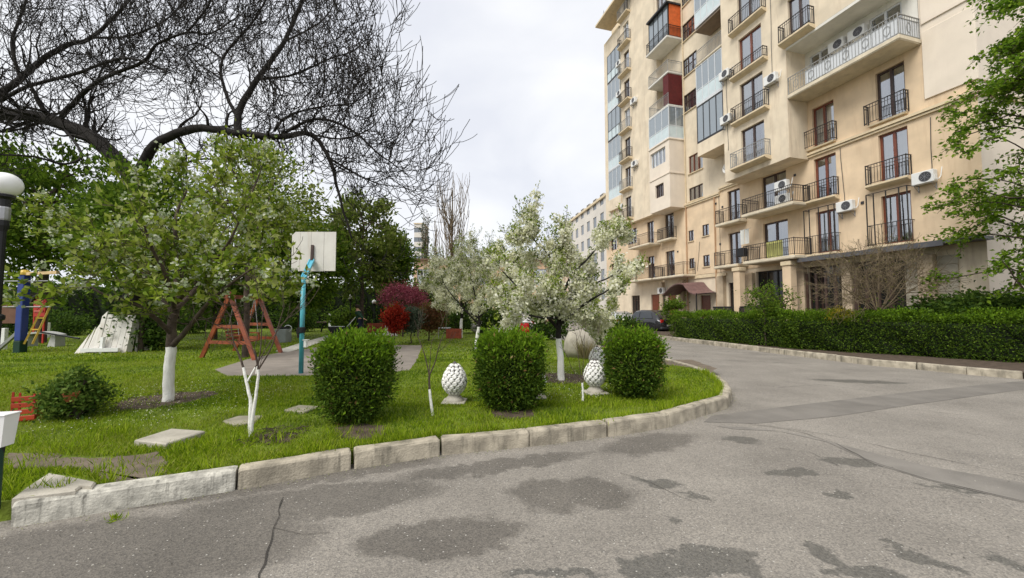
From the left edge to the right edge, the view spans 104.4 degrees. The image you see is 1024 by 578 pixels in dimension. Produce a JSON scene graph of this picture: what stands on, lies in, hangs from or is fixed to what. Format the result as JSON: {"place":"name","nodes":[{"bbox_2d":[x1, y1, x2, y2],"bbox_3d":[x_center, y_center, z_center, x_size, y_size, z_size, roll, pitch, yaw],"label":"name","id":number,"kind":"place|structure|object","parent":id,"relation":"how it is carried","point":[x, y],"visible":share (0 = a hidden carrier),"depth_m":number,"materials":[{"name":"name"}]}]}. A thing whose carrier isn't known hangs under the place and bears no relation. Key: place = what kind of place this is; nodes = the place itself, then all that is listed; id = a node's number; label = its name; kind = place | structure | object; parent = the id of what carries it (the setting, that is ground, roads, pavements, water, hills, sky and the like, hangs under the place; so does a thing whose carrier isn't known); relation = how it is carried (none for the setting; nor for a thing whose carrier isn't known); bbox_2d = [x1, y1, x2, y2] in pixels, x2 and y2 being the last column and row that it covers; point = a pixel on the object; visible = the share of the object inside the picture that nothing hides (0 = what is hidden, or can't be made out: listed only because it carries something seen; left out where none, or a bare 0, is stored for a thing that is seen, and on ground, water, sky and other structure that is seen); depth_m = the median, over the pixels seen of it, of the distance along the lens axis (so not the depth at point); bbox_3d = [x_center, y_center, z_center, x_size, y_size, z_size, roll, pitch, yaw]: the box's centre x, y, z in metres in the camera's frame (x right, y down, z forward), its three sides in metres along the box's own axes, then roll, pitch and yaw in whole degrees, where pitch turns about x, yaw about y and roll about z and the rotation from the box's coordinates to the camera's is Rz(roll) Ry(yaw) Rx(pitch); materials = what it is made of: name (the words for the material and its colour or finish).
{"place":"outdoors","nodes":[
{"label":"outdoors","id":0,"kind":"place"},
{"bbox_2d":[0,0,612,287],"label":"sky","id":1,"kind":"structure","parent":0,"point":[529,74],"materials":[{"name":"white"}]},
{"bbox_2d":[215,345,420,375],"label":"court paving","id":2,"kind":"structure","parent":0,"point":[283,363],"depth_m":11.01,"materials":[{"name":"concrete"}]},
{"bbox_2d":[291,232,335,373],"bbox_3d":[-5.181,0.268,9.868,1.148,3.580,1.040,0,-3,0],"label":"basketball hoop stand","id":3,"kind":"object","parent":2,"relation":"on","point":[318,249],"visible":0.85,"depth_m":10.37,"materials":[{"name":"teal paint"}]},
{"bbox_2d":[0,328,721,521],"bbox_3d":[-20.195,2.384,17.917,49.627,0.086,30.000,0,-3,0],"label":"grass","id":4,"kind":"structure","parent":0,"point":[684,386],"depth_m":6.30,"materials":[{"name":"plant"}]},
{"bbox_2d":[0,411,21,508],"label":"electric box","id":5,"kind":"object","parent":4,"relation":"on","point":[9,420],"visible":1,"depth_m":3.06,"materials":[{"name":"white paint"}]},
{"bbox_2d":[0,172,24,341],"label":"street lamp","id":6,"kind":"object","parent":4,"relation":"on","point":[12,186],"visible":1,"depth_m":5.22,"materials":[{"name":"black paint"}]},
{"bbox_2d":[10,392,41,421],"bbox_3d":[-6.558,1.574,5.377,0.228,0.399,0.198,2,-3,-30],"label":"red crate","id":7,"kind":"object","parent":4,"relation":"on","point":[34,416],"visible":0.63,"depth_m":5.30,"materials":[{"name":"orange plastic"}]},
{"bbox_2d":[0,270,59,352],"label":"playground tower","id":8,"kind":"structure","parent":4,"relation":"on","point":[18,316],"depth_m":13.81,"materials":[{"name":"blue paint"}]},
{"bbox_2d":[30,294,54,343],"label":"red play house","id":9,"kind":"structure","parent":4,"relation":"on","point":[36,312],"depth_m":17.46,"materials":[{"name":"paint"}]},
{"bbox_2d":[11,473,95,507],"bbox_3d":[-3.752,1.655,3.364,0.479,0.080,0.557,1,-3,-26],"label":"flagstone","id":10,"kind":"object","parent":4,"relation":"on","point":[71,488],"visible":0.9,"depth_m":3.20,"materials":[{"name":"stone"}]},
{"bbox_2d":[27,331,79,346],"bbox_3d":[-18.401,2.005,16.034,2.968,0.645,0.567,0,-3,8],"label":"arched bench","id":11,"kind":"object","parent":4,"relation":"on","point":[57,338],"visible":0.76,"depth_m":16.05,"materials":[{"name":"grey concrete"}]},
{"bbox_2d":[28,305,95,335],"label":"shrub","id":12,"kind":"object","parent":4,"relation":"on","point":[69,325],"visible":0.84,"depth_m":22.69,"materials":[{"name":"green plant"}]},
{"bbox_2d":[12,364,123,422],"bbox_3d":[-6.158,1.554,5.540,1.007,1.027,1.031,0,-3,0],"label":"loose shrub","id":13,"kind":"object","parent":4,"relation":"on","point":[86,387],"visible":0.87,"depth_m":5.42,"materials":[{"name":"green plant"}]},
{"bbox_2d":[0,129,158,342],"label":"chestnut tree","id":14,"kind":"object","parent":4,"relation":"on","point":[22,248],"visible":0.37,"depth_m":17.21,"materials":[{"name":"green plant"}]},
{"bbox_2d":[4,451,167,482],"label":"bare soil","id":15,"kind":"structure","parent":4,"relation":"on","point":[115,461],"depth_m":3.89,"materials":[{"name":"soil"}]},
{"bbox_2d":[74,311,149,353],"bbox_3d":[-13.992,1.505,13.875,1.905,1.465,0.839,2,-3,-27],"label":"board shelter","id":16,"kind":"object","parent":4,"relation":"on","point":[117,342],"visible":0.63,"depth_m":13.84,"materials":[{"name":"white paint"}]},
{"bbox_2d":[32,144,219,351],"bbox_3d":[-13.203,-1.389,14.250,5.216,7.246,4.934,-2,-4,34],"label":"chestnut tree","id":17,"kind":"object","parent":4,"relation":"on","point":[110,190],"visible":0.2,"depth_m":13.59,"materials":[{"name":"green plant"}]},
{"bbox_2d":[98,296,190,351],"bbox_3d":[-13.301,1.290,14.476,2.617,2.688,2.456,-2,-4,39],"label":"shrub","id":18,"kind":"object","parent":4,"relation":"on","point":[156,333],"visible":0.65,"depth_m":14.24,"materials":[{"name":"green plant"}]},
{"bbox_2d":[1,130,319,401],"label":"flowering tree","id":19,"kind":"object","parent":4,"relation":"on","point":[130,241],"visible":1,"depth_m":5.91,"materials":[{"name":"green plant"}]},
{"bbox_2d":[114,391,219,411],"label":"bare soil","id":20,"kind":"structure","parent":4,"relation":"on","point":[180,399],"depth_m":6.53,"materials":[{"name":"soil"}]},
{"bbox_2d":[134,429,204,447],"bbox_3d":[-3.920,1.714,4.542,0.503,0.080,0.454,-1,-3,11],"label":"flagstone","id":21,"kind":"object","parent":4,"relation":"on","point":[167,436],"visible":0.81,"depth_m":4.51,"materials":[{"name":"stone"}]},
{"bbox_2d":[163,309,220,333],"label":"shrub","id":22,"kind":"object","parent":4,"relation":"on","point":[193,331],"visible":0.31,"depth_m":24.65,"materials":[{"name":"green plant"}]},
{"bbox_2d":[152,231,277,339],"bbox_3d":[-14.719,-0.204,19.945,7.322,6.150,5.508,1,-3,-20],"label":"chestnut tree","id":23,"kind":"object","parent":4,"relation":"on","point":[219,306],"visible":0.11,"depth_m":19.61,"materials":[{"name":"green plant"}]},
{"bbox_2d":[2,274,443,328],"bbox_3d":[-26.035,1.172,31.291,41.681,4.893,2.921,0,-3,-4],"label":"hedge","id":24,"kind":"object","parent":4,"relation":"on","point":[89,304],"visible":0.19,"depth_m":30.95,"materials":[{"name":"green plant"}]},
{"bbox_2d":[0,0,476,346],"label":"bare tree","id":25,"kind":"object","parent":4,"relation":"on","point":[85,131],"visible":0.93,"depth_m":15.07,"materials":[{"name":"black plant"}]},
{"bbox_2d":[199,291,282,359],"bbox_3d":[-8.811,1.161,13.098,1.986,2.089,3.144,1,-3,-11],"label":"swing set","id":26,"kind":"object","parent":4,"relation":"on","point":[241,329],"visible":0.67,"depth_m":12.26,"materials":[{"name":"red wood"}]},
{"bbox_2d":[148,119,334,357],"bbox_3d":[-8.248,-1.560,12.695,5.168,7.422,4.648,-1,-3,20],"label":"flowering tree","id":27,"kind":"object","parent":4,"relation":"on","point":[262,188],"visible":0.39,"depth_m":12.39,"materials":[{"name":"green plant"}]},
{"bbox_2d":[224,415,261,426],"bbox_3d":[-3.601,1.768,5.305,0.470,0.050,0.440,0,-3,0],"label":"flagstone","id":28,"kind":"object","parent":4,"relation":"on","point":[236,420],"visible":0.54,"depth_m":5.26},
{"bbox_2d":[212,267,318,435],"bbox_3d":[-2.984,0.760,4.797,1.147,2.040,0.583,1,-3,-25],"label":"sapling","id":29,"kind":"object","parent":4,"relation":"on","point":[251,410],"visible":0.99,"depth_m":4.75,"materials":[{"name":"white plant"}]},
{"bbox_2d":[275,325,291,342],"bbox_3d":[-10.362,2.038,18.117,0.662,0.793,0.526,0,-3,0],"label":"waste bin","id":30,"kind":"object","parent":4,"relation":"on","point":[284,334],"visible":0.94,"depth_m":17.88,"materials":[{"name":"metal"}]},
{"bbox_2d":[270,301,323,331],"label":"shrub","id":31,"kind":"object","parent":4,"relation":"on","point":[293,325],"visible":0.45,"depth_m":26.49,"materials":[{"name":"green plant"}]},
{"bbox_2d":[235,211,373,337],"bbox_3d":[-11.076,-0.834,20.828,6.797,6.815,5.666,0,-3,0],"label":"chestnut tree","id":32,"kind":"object","parent":4,"relation":"on","point":[326,288],"visible":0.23,"depth_m":20.64,"materials":[{"name":"green plant"}]},
{"bbox_2d":[319,302,364,328],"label":"shrub","id":33,"kind":"object","parent":4,"relation":"on","point":[340,320],"visible":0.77,"depth_m":25.68,"materials":[{"name":"green plant"}]},
{"bbox_2d":[109,371,583,445],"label":"fallen twigs","id":34,"kind":"object","parent":4,"relation":"on","point":[273,433],"visible":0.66,"depth_m":4.94,"materials":[{"name":"brown plant"}]},
{"bbox_2d":[305,322,402,426],"bbox_3d":[-2.083,1.130,5.415,1.216,1.360,1.177,0,-3,0],"label":"clipped bush","id":35,"kind":"object","parent":4,"relation":"on","point":[355,374],"visible":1,"depth_m":5.10,"materials":[{"name":"green plant"}]},
{"bbox_2d":[335,423,385,439],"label":"bare soil","id":36,"kind":"structure","parent":4,"relation":"on","point":[365,433],"depth_m":4.91,"materials":[{"name":"soil"}]},
{"bbox_2d":[314,187,409,326],"bbox_3d":[-9.107,-1.790,24.044,5.715,9.066,5.220,0,-3,0],"label":"conifer tree","id":37,"kind":"object","parent":4,"relation":"on","point":[387,226],"visible":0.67,"depth_m":23.87,"materials":[{"name":"green plant"}]},
{"bbox_2d":[2,366,725,497],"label":"weeds","id":38,"kind":"object","parent":4,"relation":"on","point":[718,389],"visible":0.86,"depth_m":4.40,"materials":[{"name":"green plant"}]},
{"bbox_2d":[355,222,428,309],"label":"conifer tree","id":39,"kind":"object","parent":4,"relation":"on","point":[409,260],"visible":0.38,"depth_m":25.70,"materials":[{"name":"green plant"}]},
{"bbox_2d":[378,301,413,339],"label":"red shrub","id":40,"kind":"object","parent":4,"relation":"on","point":[394,320],"visible":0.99,"depth_m":16.78,"materials":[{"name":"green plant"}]},
{"bbox_2d":[375,278,431,336],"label":"flowering shrub","id":41,"kind":"object","parent":4,"relation":"on","point":[407,297],"visible":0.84,"depth_m":21.72,"materials":[{"name":"purple plant"}]},
{"bbox_2d":[401,303,426,343],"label":"grey shrub","id":42,"kind":"object","parent":4,"relation":"on","point":[411,327],"visible":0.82,"depth_m":17.26,"materials":[{"name":"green plant"}]},
{"bbox_2d":[415,300,452,340],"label":"brown shrub","id":43,"kind":"object","parent":4,"relation":"on","point":[430,317],"visible":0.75,"depth_m":18.61,"materials":[{"name":"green plant"}]},
{"bbox_2d":[414,293,455,415],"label":"sapling","id":44,"kind":"object","parent":4,"relation":"on","point":[429,391],"visible":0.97,"depth_m":5.68,"materials":[{"name":"brown plant"}]},
{"bbox_2d":[435,295,471,333],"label":"shrub","id":45,"kind":"object","parent":4,"relation":"on","point":[454,320],"visible":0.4,"depth_m":24.58,"materials":[{"name":"green plant"}]},
{"bbox_2d":[441,361,466,404],"bbox_3d":[-0.932,1.503,6.436,0.414,0.660,0.416,0,-3,0],"label":"pine cone ornament","id":46,"kind":"object","parent":4,"relation":"on","point":[454,382],"visible":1,"depth_m":6.31,"materials":[{"name":"stone"}]},
{"bbox_2d":[420,230,505,337],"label":"blossom tree","id":47,"kind":"object","parent":4,"relation":"on","point":[465,301],"visible":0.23,"depth_m":21.08,"materials":[{"name":"white plant"}]},
{"bbox_2d":[413,215,537,347],"bbox_3d":[-1.552,-0.292,15.441,5.618,5.287,3.136,-1,-3,22],"label":"blossom tree","id":48,"kind":"object","parent":4,"relation":"on","point":[439,286],"visible":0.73,"depth_m":14.90,"materials":[{"name":"white plant"}]},
{"bbox_2d":[467,305,503,332],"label":"shrub","id":49,"kind":"object","parent":4,"relation":"on","point":[485,320],"visible":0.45,"depth_m":23.66,"materials":[{"name":"green plant"}]},
{"bbox_2d":[465,324,553,412],"bbox_3d":[-0.038,1.183,6.127,1.324,1.323,1.290,0,-3,0],"label":"clipped bush","id":50,"kind":"object","parent":4,"relation":"on","point":[509,368],"visible":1,"depth_m":5.78,"materials":[{"name":"green plant"}]},
{"bbox_2d":[492,408,533,418],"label":"bare soil","id":51,"kind":"structure","parent":4,"relation":"on","point":[520,413],"depth_m":5.72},
{"bbox_2d":[522,311,575,339],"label":"shrub","id":52,"kind":"object","parent":4,"relation":"on","point":[549,329],"visible":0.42,"depth_m":19.54,"materials":[{"name":"green plant"}]},
{"bbox_2d":[545,373,584,384],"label":"bare soil","id":53,"kind":"structure","parent":4,"relation":"on","point":[572,376],"depth_m":8.62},
{"bbox_2d":[480,181,650,380],"bbox_3d":[1.240,-0.215,8.582,3.763,4.420,3.430,0,-3,0],"label":"blossom tree","id":54,"kind":"object","parent":4,"relation":"on","point":[578,299],"visible":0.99,"depth_m":8.47,"materials":[{"name":"white plant"}]},
{"bbox_2d":[563,330,596,357],"bbox_3d":[2.152,1.738,12.521,1.068,0.920,0.752,0,-3,0],"label":"boulder","id":55,"kind":"object","parent":4,"relation":"on","point":[569,349],"visible":0.58,"depth_m":12.27,"materials":[{"name":"stone"}]},
{"bbox_2d":[560,318,615,400],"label":"sapling","id":56,"kind":"object","parent":4,"relation":"on","point":[581,381],"visible":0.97,"depth_m":6.47,"materials":[{"name":"white plant"}]},
{"bbox_2d":[581,358,608,395],"bbox_3d":[1.487,1.559,7.134,0.414,0.620,0.416,1,-3,-17],"label":"pine cone ornament","id":57,"kind":"object","parent":4,"relation":"on","point":[594,381],"visible":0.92,"depth_m":7.01,"materials":[{"name":"stone"}]},
{"bbox_2d":[595,322,672,399],"bbox_3d":[2.053,1.228,6.846,1.282,1.317,1.178,0,-3,0],"label":"clipped bush","id":58,"kind":"object","parent":4,"relation":"on","point":[634,363],"visible":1,"depth_m":6.55,"materials":[{"name":"green plant"}]},
{"bbox_2d":[663,360,716,372],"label":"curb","id":59,"kind":"structure","parent":4,"relation":"on","point":[700,365],"depth_m":10.81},
{"bbox_2d":[0,320,1023,577],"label":"road","id":60,"kind":"structure","parent":0,"point":[612,520],"depth_m":3.27,"materials":[{"name":"asphalt"}]},
{"bbox_2d":[11,337,731,526],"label":"kerb","id":61,"kind":"structure","parent":60,"relation":"on","point":[107,497],"depth_m":4.00,"materials":[{"name":"concrete"}]},
{"bbox_2d":[419,209,434,257],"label":"poplar tree","id":62,"kind":"object","parent":60,"relation":"on","point":[423,235],"visible":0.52,"depth_m":60.37,"materials":[{"name":"grey plant"}]},
{"bbox_2d":[432,166,469,257],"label":"poplar tree","id":63,"kind":"object","parent":60,"relation":"on","point":[451,226],"visible":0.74,"depth_m":50.04,"materials":[{"name":"plant"}]},
{"bbox_2d":[414,258,563,320],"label":"beige house","id":64,"kind":"structure","parent":60,"relation":"on","point":[542,267],"depth_m":46.21,"materials":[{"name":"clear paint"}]},
{"bbox_2d":[30,379,1023,576],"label":"road grit","id":65,"kind":"object","parent":60,"relation":"on","point":[548,516],"visible":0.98,"depth_m":2.96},
{"bbox_2d":[616,311,649,329],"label":"shrub","id":66,"kind":"object","parent":60,"relation":"on","point":[629,322],"visible":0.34,"depth_m":21.64,"materials":[{"name":"green plant"}]},
{"bbox_2d":[632,310,675,330],"bbox_3d":[10.003,2.346,29.230,2.082,1.620,4.130,1,-3,-25],"label":"parked car","id":67,"kind":"object","parent":60,"relation":"on","point":[654,320],"visible":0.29,"depth_m":27.80,"materials":[{"name":"black paint"}]},
{"bbox_2d":[595,0,1023,321],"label":"apartment building","id":68,"kind":"structure","parent":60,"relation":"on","point":[823,128],"depth_m":22.34,"materials":[{"name":"paint"}]},
{"bbox_2d":[729,188,739,220],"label":"window","id":69,"kind":"structure","parent":68,"relation":"in","point":[734,193],"depth_m":27.57,"materials":[{"name":"clear glass"}]},
{"bbox_2d":[739,0,758,24],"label":"window","id":70,"kind":"structure","parent":68,"relation":"in","point":[743,2],"depth_m":25.15,"materials":[{"name":"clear glass"}]},
{"bbox_2d":[740,24,761,68],"bbox_3d":[14.840,-14.719,24.509,0.236,2.272,1.642,1,-3,-15],"label":"window","id":71,"kind":"structure","parent":68,"relation":"in","point":[747,48],"depth_m":24.59,"materials":[{"name":"clear glass"}]},
{"bbox_2d":[741,73,762,116],"bbox_3d":[14.840,-11.773,24.358,0.236,2.272,1.642,1,-3,-15],"label":"window","id":72,"kind":"structure","parent":68,"relation":"in","point":[746,86],"depth_m":24.42,"materials":[{"name":"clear glass"}]},
{"bbox_2d":[743,121,764,162],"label":"window","id":73,"kind":"structure","parent":68,"relation":"in","point":[746,133],"depth_m":24.63,"materials":[{"name":"clear glass"}]},
{"bbox_2d":[758,270,783,307],"bbox_3d":[16.187,0.766,24.112,0.085,3.842,2.692,1,-3,-15],"label":"window","id":74,"kind":"structure","parent":68,"relation":"in","point":[775,275],"depth_m":24.52,"materials":[{"name":"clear glass"}]},
{"bbox_2d":[763,69,781,91],"bbox_3d":[14.876,-11.899,22.718,0.377,0.904,0.898,1,-3,-15],"label":"air conditioner","id":75,"kind":"object","parent":68,"relation":"attached to","point":[770,79],"visible":1,"depth_m":22.63,"materials":[{"name":"metal"}]},
{"bbox_2d":[766,240,782,257],"bbox_3d":[15.165,-2.308,22.947,0.070,0.930,1.000,1,-3,-15],"label":"curtain screen","id":76,"kind":"object","parent":68,"relation":"hanging from","point":[774,250],"visible":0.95,"depth_m":22.94,"materials":[{"name":"fabric"}]},
{"bbox_2d":[763,170,786,208],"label":"window","id":77,"kind":"structure","parent":68,"relation":"in","point":[770,180],"depth_m":24.72,"materials":[{"name":"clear glass"}]},
{"bbox_2d":[765,219,788,257],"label":"window","id":78,"kind":"structure","parent":68,"relation":"in","point":[784,222],"depth_m":24.13,"materials":[{"name":"clear glass"}]},
{"bbox_2d":[789,0,809,33],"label":"window","id":79,"kind":"structure","parent":68,"relation":"in","point":[793,5],"depth_m":21.94,"materials":[{"name":"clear glass"}]},
{"bbox_2d":[814,101,834,145],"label":"window","id":80,"kind":"structure","parent":68,"relation":"in","point":[821,111],"depth_m":21.73,"materials":[{"name":"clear glass"}]},
{"bbox_2d":[816,153,836,198],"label":"window","id":81,"kind":"structure","parent":68,"relation":"in","point":[823,172],"depth_m":21.61,"materials":[{"name":"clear glass"}]},
{"bbox_2d":[810,264,842,310],"bbox_3d":[16.937,0.642,21.224,0.085,3.792,1.922,1,-3,-15],"label":"window","id":82,"kind":"structure","parent":68,"relation":"in","point":[820,279],"depth_m":21.54,"materials":[{"name":"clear glass"}]},
{"bbox_2d":[818,209,838,252],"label":"window","id":83,"kind":"structure","parent":68,"relation":"in","point":[824,215],"depth_m":21.52,"materials":[{"name":"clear glass"}]},
{"bbox_2d":[828,36,846,55],"bbox_3d":[16.915,-12.511,20.562,0.377,0.904,0.898,1,-3,-15],"label":"air conditioner","id":84,"kind":"object","parent":68,"relation":"attached to","point":[837,43],"visible":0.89,"depth_m":20.51,"materials":[{"name":"metal"}]},
{"bbox_2d":[836,198,858,218],"bbox_3d":[16.948,-4.074,20.085,0.377,0.904,0.898,1,-3,-15],"label":"air conditioner","id":85,"kind":"object","parent":68,"relation":"attached to","point":[842,207],"visible":1,"depth_m":20.00,"materials":[{"name":"metal"}]},
{"bbox_2d":[847,21,871,43],"bbox_3d":[17.169,-12.558,19.648,0.377,0.904,0.898,1,-3,-15],"label":"air conditioner","id":86,"kind":"object","parent":68,"relation":"attached to","point":[857,31],"visible":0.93,"depth_m":19.57,"materials":[{"name":"metal"}]},
{"bbox_2d":[857,258,906,321],"bbox_3d":[17.590,0.522,18.877,0.085,3.792,2.042,1,-3,-15],"label":"window","id":87,"kind":"structure","parent":68,"relation":"in","point":[862,306],"depth_m":18.84,"materials":[{"name":"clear glass"}]},
{"bbox_2d":[877,62,905,120],"bbox_3d":[17.854,-9.166,18.593,0.236,2.372,1.132,1,-3,-15],"label":"window","id":88,"kind":"structure","parent":68,"relation":"in","point":[882,78],"depth_m":18.59,"materials":[{"name":"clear glass"}]},
{"bbox_2d":[880,127,909,180],"bbox_3d":[17.854,-6.185,18.439,0.236,2.302,1.132,1,-3,-15],"label":"window","id":89,"kind":"structure","parent":68,"relation":"in","point":[887,148],"depth_m":18.46,"materials":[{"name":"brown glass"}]},
{"bbox_2d":[883,191,912,243],"bbox_3d":[17.854,-3.239,18.287,0.236,2.302,1.132,1,-3,-15],"label":"window","id":90,"kind":"structure","parent":68,"relation":"in","point":[892,200],"depth_m":18.53,"materials":[{"name":"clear glass"}]},
{"bbox_2d":[911,167,941,192],"bbox_3d":[17.796,-4.681,17.057,0.377,0.904,0.898,1,-3,-15],"label":"air conditioner","id":91,"kind":"object","parent":68,"relation":"attached to","point":[918,179],"visible":1,"depth_m":16.99,"materials":[{"name":"metal"}]},
{"bbox_2d":[658,335,1022,378],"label":"kerb","id":92,"kind":"structure","parent":60,"relation":"on","point":[1001,373],"depth_m":11.69,"materials":[{"name":"concrete"}]},
{"bbox_2d":[704,381,1023,423],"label":"asphalt patch","id":93,"kind":"object","parent":60,"relation":"on","point":[831,408],"visible":1,"depth_m":6.89,"materials":[{"name":"asphalt"}]},
{"bbox_2d":[719,426,1023,501],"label":"asphalt patch","id":94,"kind":"object","parent":60,"relation":"on","point":[1010,489],"visible":1,"depth_m":3.92,"materials":[{"name":"asphalt"}]},
{"bbox_2d":[564,193,606,310],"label":"distant apartment block","id":95,"kind":"structure","parent":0,"point":[588,218],"depth_m":65.62,"materials":[{"name":"paint"}]},
{"bbox_2d":[654,330,1023,378],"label":"planting bed","id":96,"kind":"object","parent":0,"point":[1006,365],"visible":0.23,"depth_m":11.94,"materials":[{"name":"soil"}]},
{"bbox_2d":[656,294,690,328],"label":"green shrub","id":97,"kind":"object","parent":96,"relation":"on","point":[669,305],"visible":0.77,"depth_m":26.71,"materials":[{"name":"green plant"}]},
{"bbox_2d":[667,308,815,349],"bbox_3d":[10.270,1.695,18.648,1.807,1.696,7.713,1,-3,-17],"label":"clipped hedge","id":98,"kind":"object","parent":96,"relation":"on","point":[732,328],"visible":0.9,"depth_m":17.82,"materials":[{"name":"green plant"}]},
{"bbox_2d":[735,279,786,345],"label":"tree","id":99,"kind":"object","parent":96,"relation":"on","point":[774,304],"visible":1,"depth_m":16.43,"materials":[{"name":"green plant"}]},
{"bbox_2d":[759,283,814,318],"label":"climbing plant","id":100,"kind":"object","parent":96,"relation":"on","point":[786,298],"visible":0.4,"depth_m":16.90,"materials":[{"name":"green plant"}]},
{"bbox_2d":[791,219,971,322],"bbox_3d":[13.368,-0.114,14.178,5.791,4.694,3.629,1,-3,-20],"label":"bare shrub","id":101,"kind":"object","parent":96,"relation":"on","point":[878,274],"visible":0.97,"depth_m":14.06,"materials":[{"name":"plant"}]},
{"bbox_2d":[776,305,1023,362],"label":"clipped hedge","id":102,"kind":"object","parent":96,"relation":"on","point":[991,339],"visible":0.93,"depth_m":12.84,"materials":[{"name":"green plant"}]},
{"bbox_2d":[876,280,1023,340],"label":"laurel bush","id":103,"kind":"object","parent":96,"relation":"on","point":[968,299],"visible":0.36,"depth_m":12.98,"materials":[{"name":"green plant"}]},
{"bbox_2d":[915,0,1023,303],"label":"broadleaf tree","id":104,"kind":"object","parent":96,"relation":"on","point":[1011,47],"visible":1,"depth_m":12.64,"materials":[{"name":"green plant"}]},
{"label":"ground","id":105,"kind":"structure","parent":0,"visible":0},
{"bbox_2d":[414,223,428,257],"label":"distant apartment block","id":106,"kind":"structure","parent":105,"relation":"on","point":[417,235],"depth_m":121.02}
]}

